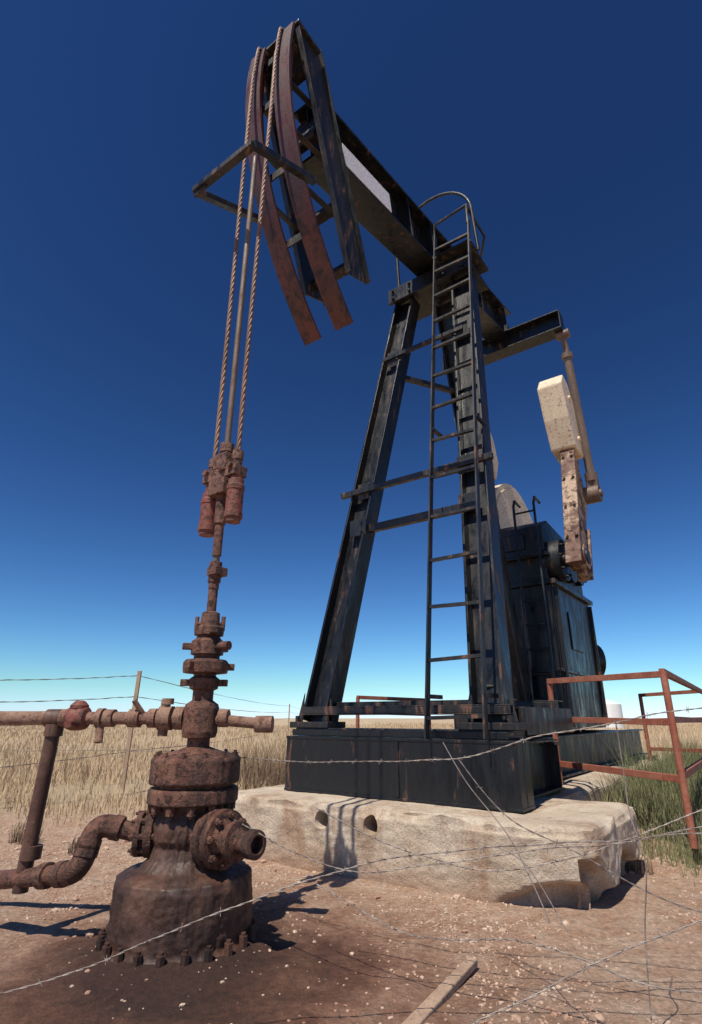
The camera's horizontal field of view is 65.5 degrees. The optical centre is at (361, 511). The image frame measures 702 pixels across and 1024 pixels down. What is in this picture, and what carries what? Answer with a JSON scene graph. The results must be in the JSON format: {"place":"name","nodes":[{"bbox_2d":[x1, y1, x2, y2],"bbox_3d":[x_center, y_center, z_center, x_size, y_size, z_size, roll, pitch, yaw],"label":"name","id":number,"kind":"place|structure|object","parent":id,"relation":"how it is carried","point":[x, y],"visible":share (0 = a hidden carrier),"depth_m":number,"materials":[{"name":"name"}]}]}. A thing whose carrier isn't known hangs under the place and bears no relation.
{"place":"outdoors","nodes":[
{"label":"outdoors","id":0,"kind":"place"},
{"bbox_2d":[0,718,701,1023],"bbox_3d":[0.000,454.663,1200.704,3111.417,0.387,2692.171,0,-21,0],"label":"ground","id":1,"kind":"structure","parent":0,"point":[163,993],"depth_m":2.44,"materials":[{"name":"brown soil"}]},
{"bbox_2d":[0,611,273,967],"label":"wellhead","id":2,"kind":"object","parent":1,"relation":"on","point":[194,843],"visible":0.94,"depth_m":2.61,"materials":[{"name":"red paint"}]},
{"bbox_2d":[0,671,297,795],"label":"barbed wire fence","id":3,"kind":"object","parent":1,"relation":"on","point":[129,738],"visible":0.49,"depth_m":7.85,"materials":[{"name":"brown wood"}]},
{"bbox_2d":[8,732,652,875],"bbox_3d":[0.011,2.903,6.012,5.600,0.888,4.412,-4,-21,9],"label":"dry weed clump","id":4,"kind":"object","parent":1,"relation":"on","point":[268,769],"visible":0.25,"depth_m":7.26,"materials":[{"name":"beige plant"}]},
{"bbox_2d":[0,707,701,1023],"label":"barbed wire fence","id":5,"kind":"object","parent":1,"relation":"on","point":[675,833],"visible":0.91,"depth_m":2.04,"materials":[{"name":"grey metal"}]},
{"bbox_2d":[356,695,430,728],"bbox_3d":[0.355,2.661,5.809,0.924,1.329,0.046,9,-22,-22],"label":"guard railing","id":6,"kind":"object","parent":1,"relation":"on","point":[358,697],"visible":0.21,"depth_m":5.98,"materials":[{"name":"metal"}]},
{"bbox_2d":[233,785,639,909],"bbox_3d":[0.384,2.479,4.174,3.038,0.552,1.350,-14,-25,33],"label":"concrete pad","id":7,"kind":"object","parent":1,"relation":"on","point":[299,822],"visible":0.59,"depth_m":3.46,"materials":[{"name":"beige concrete"}]},
{"bbox_2d":[401,957,477,1023],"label":"wooden plank","id":8,"kind":"object","parent":1,"relation":"on","point":[442,993],"visible":1,"depth_m":2.07,"materials":[{"name":"brown wood"}]},
{"bbox_2d":[544,755,664,801],"bbox_3d":[2.700,3.688,7.294,1.915,0.556,6.693,-14,-25,33],"label":"concrete pad","id":9,"kind":"object","parent":1,"relation":"on","point":[571,791],"visible":0.13,"depth_m":5.42,"materials":[{"name":"beige concrete"}]},
{"bbox_2d":[284,729,646,812],"bbox_3d":[2.323,3.000,6.992,2.100,0.490,7.378,-14,-25,33],"label":"base frame","id":10,"kind":"object","parent":9,"relation":"on","point":[519,777],"visible":0.93,"depth_m":4.21,"materials":[{"name":"black paint"}]},
{"bbox_2d":[301,270,531,722],"bbox_3d":[1.106,-0.287,6.460,1.929,5.458,3.005,-14,-25,33],"label":"samson post","id":11,"kind":"object","parent":10,"relation":"on","point":[506,667],"visible":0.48,"depth_m":5.53,"materials":[{"name":"black metal"}]},
{"bbox_2d":[341,320,494,689],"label":"cross braces","id":12,"kind":"object","parent":11,"relation":"attached to","point":[361,492],"visible":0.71,"depth_m":5.66,"materials":[{"name":"black paint"}]},
{"bbox_2d":[388,252,487,320],"bbox_3d":[1.010,-3.047,7.283,1.180,0.510,0.660,-14,-25,33],"label":"saddle bearing","id":13,"kind":"object","parent":11,"relation":"on","point":[420,288],"visible":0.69,"depth_m":7.13,"materials":[{"name":"black paint"}]},
{"bbox_2d":[294,103,510,344],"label":"walking beam","id":14,"kind":"structure","parent":13,"relation":"on","point":[402,232],"depth_m":6.48,"materials":[{"name":"black metal"}]},
{"bbox_2d":[262,18,369,305],"bbox_3d":[-0.479,-3.221,5.126,0.560,2.324,1.173,-14,-25,33],"label":"horsehead frame","id":15,"kind":"object","parent":14,"relation":"attached to","point":[321,127],"visible":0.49,"depth_m":5.06,"materials":[{"name":"black metal"}]},
{"bbox_2d":[213,26,283,457],"bbox_3d":[-0.801,-2.368,4.319,0.308,4.448,0.237,-14,-25,33],"label":"bridle cable","id":16,"kind":"object","parent":15,"relation":"hanging from","point":[247,347],"visible":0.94,"depth_m":4.00,"materials":[{"name":"metal"}]},
{"bbox_2d":[202,442,246,610],"bbox_3d":[-0.864,0.100,3.293,0.300,1.140,0.152,-14,-25,33],"label":"carrier bar","id":17,"kind":"object","parent":16,"relation":"hanging from","point":[225,464],"visible":0.9,"depth_m":3.32,"materials":[{"name":"brown metal"}]},
{"bbox_2d":[197,474,244,537],"bbox_3d":[-0.860,-0.052,3.356,0.340,0.370,0.110,-14,-25,33],"label":"load cylinder","id":18,"kind":"object","parent":17,"relation":"attached to","point":[235,489],"visible":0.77,"depth_m":3.29,"materials":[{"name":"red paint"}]},
{"bbox_2d":[213,155,257,560],"bbox_3d":[-0.860,-1.119,3.759,0.037,3.750,0.037,0,-21,0],"label":"polished rod","id":19,"kind":"object","parent":17,"relation":"hanging from","point":[229,423],"visible":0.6,"depth_m":3.86,"materials":[{"name":"metal"}]},
{"bbox_2d":[192,139,316,223],"bbox_3d":[-0.850,-2.599,4.371,0.695,0.411,0.698,-14,-25,33],"label":"cable guard","id":20,"kind":"object","parent":15,"relation":"attached to","point":[229,163],"visible":0.94,"depth_m":4.16,"materials":[{"name":"black paint"}]},
{"bbox_2d":[245,21,352,345],"bbox_3d":[-0.562,-2.949,4.899,0.530,2.700,0.960,-14,-25,33],"label":"horsehead face","id":21,"kind":"object","parent":15,"relation":"attached to","point":[320,264],"visible":0.88,"depth_m":4.68},
{"bbox_2d":[262,38,349,340],"bbox_3d":[-0.534,-2.940,4.938,0.364,2.684,1.016,-14,-25,33],"label":"horsehead track web","id":22,"kind":"object","parent":15,"relation":"attached to","point":[265,72],"visible":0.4,"depth_m":4.99},
{"bbox_2d":[342,143,391,212],"bbox_3d":[0.071,-3.489,5.733,0.006,0.410,0.910,-14,-25,33],"label":"sign panel","id":23,"kind":"object","parent":14,"relation":"attached to","point":[365,177],"visible":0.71,"depth_m":5.70,"materials":[{"name":"white paint"}]},
{"bbox_2d":[442,309,564,374],"bbox_3d":[2.345,-2.845,9.235,2.055,0.430,0.300,-14,-25,33],"label":"equalizer","id":24,"kind":"object","parent":14,"relation":"attached to","point":[538,331],"visible":0.56,"depth_m":8.96,"materials":[{"name":"black paint"}]},
{"bbox_2d":[395,191,488,285],"bbox_3d":[1.038,-3.630,7.323,1.180,1.271,0.618,-14,-25,33],"label":"platform hoop","id":25,"kind":"object","parent":13,"relation":"on","point":[455,251],"visible":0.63,"depth_m":6.89,"materials":[{"name":"black paint"}]},
{"bbox_2d":[424,217,498,740],"bbox_3d":[0.939,-0.961,5.394,0.520,5.901,1.327,-10,-23,24],"label":"ladder","id":26,"kind":"object","parent":11,"relation":"attached to","point":[430,560],"visible":1,"depth_m":4.88,"materials":[{"name":"black metal"}]},
{"bbox_2d":[512,496,557,700],"bbox_3d":[2.264,1.171,7.041,0.316,2.887,0.329,-14,-25,33],"label":"gearbox ladder","id":27,"kind":"object","parent":11,"relation":"attached to","point":[543,599],"visible":0.89,"depth_m":6.94,"materials":[{"name":"black metal"}]},
{"bbox_2d":[290,687,573,736],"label":"foot plates","id":28,"kind":"object","parent":10,"relation":"on","point":[526,718],"visible":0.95,"depth_m":4.39,"materials":[{"name":"black paint"}]},
{"bbox_2d":[495,483,532,528],"bbox_3d":[2.700,1.599,9.253,0.291,4.350,2.404,-13,-24,31],"label":"belt guard","id":29,"kind":"object","parent":10,"relation":"on","point":[507,495],"visible":0.2,"depth_m":9.51,"materials":[{"name":"beige paint"}]},
{"bbox_2d":[511,578,608,728],"bbox_3d":[2.577,2.063,7.729,1.120,1.855,1.900,-14,-25,33],"label":"gearbox pedestal","id":30,"kind":"object","parent":10,"relation":"on","point":[575,653],"visible":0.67,"depth_m":7.12,"materials":[{"name":"black metal"}]},
{"bbox_2d":[501,521,590,594],"bbox_3d":[2.665,0.762,8.121,1.650,0.935,1.950,-14,-25,33],"label":"gearbox","id":31,"kind":"object","parent":30,"relation":"on","point":[552,550],"visible":0.38,"depth_m":7.36,"materials":[{"name":"black paint"}]},
{"bbox_2d":[560,447,593,581],"bbox_3d":[3.016,-0.190,7.717,0.210,2.389,1.107,-14,-25,33],"label":"crank arm","id":32,"kind":"object","parent":31,"relation":"attached to","point":[577,537],"visible":0.91,"depth_m":7.41},
{"bbox_2d":[537,375,582,463],"bbox_3d":[3.035,-1.399,8.258,0.390,1.172,0.885,-14,-25,33],"label":"counterweight","id":33,"kind":"object","parent":32,"relation":"attached to","point":[558,411],"visible":0.93,"depth_m":8.03,"materials":[{"name":"beige paint"}]},
{"bbox_2d":[583,471,603,504],"bbox_3d":[3.438,-0.353,8.119,0.250,0.459,0.259,-14,-25,33],"label":"wrist pin bearing","id":34,"kind":"object","parent":32,"relation":"attached to","point":[592,491],"visible":0.96,"depth_m":8.02,"materials":[{"name":"metal"}]},
{"bbox_2d":[555,328,597,481],"bbox_3d":[3.315,-1.656,8.399,0.200,2.465,0.573,-14,-25,33],"label":"pitman arm","id":35,"kind":"object","parent":34,"relation":"on","point":[566,354],"visible":0.94,"depth_m":8.35},
{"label":"crank arm","id":36,"kind":"object","parent":30,"relation":"attached to","visible":0},
{"bbox_2d":[454,418,497,479],"bbox_3d":[1.918,-1.119,9.000,0.390,1.172,0.885,-14,-25,33],"label":"counterweight","id":37,"kind":"object","parent":36,"relation":"attached to","point":[495,464],"visible":0.09,"depth_m":9.05,"materials":[{"name":"beige paint"}]},
{"bbox_2d":[597,645,605,674],"bbox_3d":[3.558,2.919,9.276,1.369,1.397,1.290,0,-21,0],"label":"motor","id":38,"kind":"object","parent":10,"relation":"on","point":[602,658],"visible":0.09,"depth_m":9.47,"materials":[{"name":"black paint"}]},
{"bbox_2d":[596,700,624,729],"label":"storage tank","id":39,"kind":"object","parent":1,"relation":"on","point":[614,709],"visible":0.42,"depth_m":41.30,"materials":[{"name":"white metal"}]},
{"bbox_2d":[547,668,701,848],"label":"guard railing","id":40,"kind":"object","parent":1,"relation":"on","point":[671,720],"visible":0.84,"depth_m":4.59,"materials":[{"name":"brown metal"}]},
{"bbox_2d":[576,730,701,885],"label":"green grass patch","id":41,"kind":"object","parent":1,"relation":"on","point":[663,799],"visible":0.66,"depth_m":4.83,"materials":[{"name":"green plant"}]},
{"bbox_2d":[0,722,701,833],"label":"dry grass field","id":42,"kind":"structure","parent":0,"point":[76,765],"depth_m":14.26,"materials":[{"name":"plant"}]},
{"bbox_2d":[0,0,701,717],"label":"sky","id":43,"kind":"structure","parent":0,"point":[571,130],"materials":[{"name":"blue"}]}
]}

